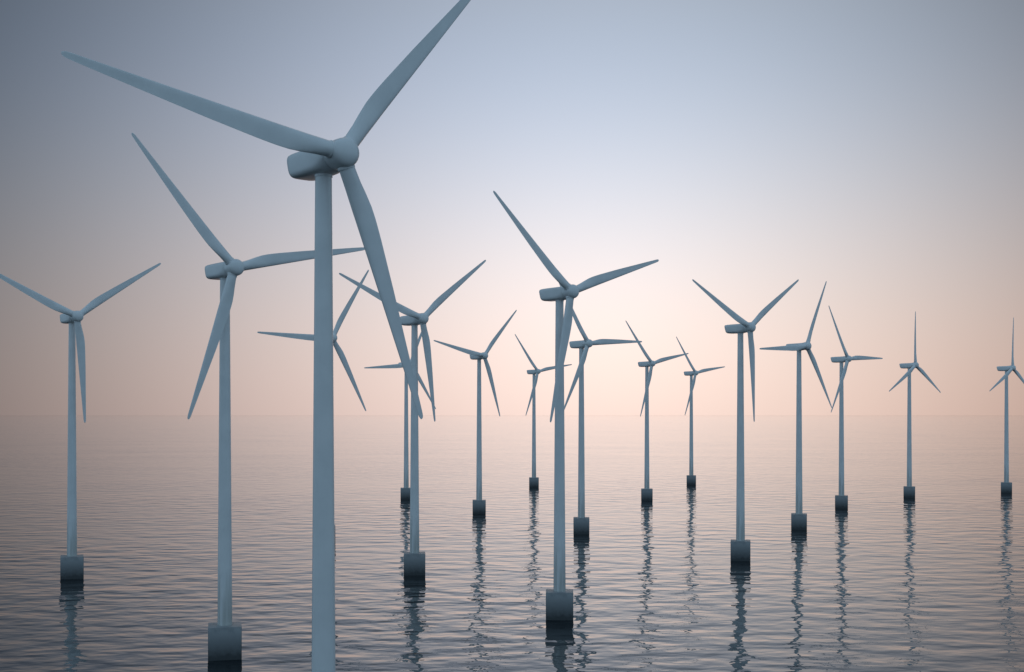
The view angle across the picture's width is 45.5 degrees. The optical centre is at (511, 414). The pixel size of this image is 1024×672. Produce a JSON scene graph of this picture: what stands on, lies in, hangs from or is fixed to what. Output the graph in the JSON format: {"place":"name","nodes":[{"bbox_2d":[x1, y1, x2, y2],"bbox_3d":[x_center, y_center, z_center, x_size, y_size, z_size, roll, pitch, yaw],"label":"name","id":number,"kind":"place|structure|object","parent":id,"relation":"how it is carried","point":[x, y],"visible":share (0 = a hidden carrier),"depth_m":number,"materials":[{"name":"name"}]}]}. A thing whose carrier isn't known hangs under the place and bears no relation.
{"place":"outdoors","nodes":[
{"label":"outdoors","id":0,"kind":"place"},
{"bbox_2d":[0,415,1023,671],"bbox_3d":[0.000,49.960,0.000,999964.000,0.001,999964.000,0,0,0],"label":"sea","id":1,"kind":"structure","parent":0,"point":[880,573],"depth_m":463.56,"materials":[{"name":"grey liquid"}]},
{"bbox_2d":[0,263,160,578],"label":"wind turbine","id":2,"kind":"object","parent":1,"relation":"in","point":[72,564],"visible":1,"depth_m":373.52,"materials":[{"name":"metal"}]},
{"bbox_2d":[131,133,364,660],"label":"wind turbine","id":3,"kind":"object","parent":1,"relation":"in","point":[224,637],"visible":1,"depth_m":250.45,"materials":[{"name":"metal"}]},
{"bbox_2d":[61,0,470,671],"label":"wind turbine","id":4,"kind":"object","parent":1,"relation":"in","point":[319,162],"visible":1,"depth_m":142.33,"materials":[{"name":"metal"}]},
{"bbox_2d":[257,270,368,410],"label":"wind turbine","id":5,"kind":"object","parent":1,"relation":"in","point":[337,347],"visible":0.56,"depth_m":477.08,"materials":[{"name":"metal"}]},
{"bbox_2d":[364,333,435,499],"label":"wind turbine","id":6,"kind":"object","parent":1,"relation":"in","point":[405,492],"visible":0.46,"depth_m":723.28,"materials":[{"name":"metal"}]},
{"bbox_2d":[339,260,485,575],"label":"wind turbine","id":7,"kind":"object","parent":1,"relation":"in","point":[414,560],"visible":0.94,"depth_m":381.98,"materials":[{"name":"metal"}]},
{"bbox_2d":[434,310,516,513],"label":"wind turbine","id":8,"kind":"object","parent":1,"relation":"in","point":[479,505],"visible":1,"depth_m":619.44,"materials":[{"name":"metal"}]},
{"bbox_2d":[515,334,571,486],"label":"wind turbine","id":9,"kind":"object","parent":1,"relation":"in","point":[533,480],"visible":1,"depth_m":843.00,"materials":[{"name":"metal"}]},
{"bbox_2d":[493,191,658,619],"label":"wind turbine","id":10,"kind":"object","parent":1,"relation":"in","point":[559,600],"visible":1,"depth_m":298.89,"materials":[{"name":"metal"}]},
{"bbox_2d":[559,284,641,533],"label":"wind turbine","id":11,"kind":"object","parent":1,"relation":"in","point":[581,523],"visible":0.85,"depth_m":513.77,"materials":[{"name":"metal"}]},
{"bbox_2d":[626,321,688,500],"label":"wind turbine","id":12,"kind":"object","parent":1,"relation":"in","point":[646,493],"visible":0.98,"depth_m":714.11,"materials":[{"name":"metal"}]},
{"bbox_2d":[676,337,724,484],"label":"wind turbine","id":13,"kind":"object","parent":1,"relation":"in","point":[691,478],"visible":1,"depth_m":873.14,"materials":[{"name":"metal"}]},
{"bbox_2d":[692,279,798,560],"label":"wind turbine","id":14,"kind":"object","parent":1,"relation":"in","point":[740,547],"visible":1,"depth_m":419.56,"materials":[{"name":"metal"}]},
{"bbox_2d":[759,281,831,529],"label":"wind turbine","id":15,"kind":"object","parent":1,"relation":"in","point":[799,519],"visible":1,"depth_m":533.15,"materials":[{"name":"metal"}]},
{"bbox_2d":[829,307,882,508],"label":"wind turbine","id":16,"kind":"object","parent":1,"relation":"in","point":[841,499],"visible":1,"depth_m":654.27,"materials":[{"name":"metal"}]},
{"bbox_2d":[889,311,940,497],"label":"wind turbine","id":17,"kind":"object","parent":1,"relation":"in","point":[909,490],"visible":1,"depth_m":737.31,"materials":[{"name":"metal"}]},
{"bbox_2d":[990,317,1023,492],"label":"wind turbine","id":18,"kind":"object","parent":1,"relation":"in","point":[1006,485],"visible":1,"depth_m":781.48,"materials":[{"name":"metal"}]},
{"bbox_2d":[0,0,1023,414],"label":"sky","id":19,"kind":"structure","parent":0,"point":[873,150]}
]}

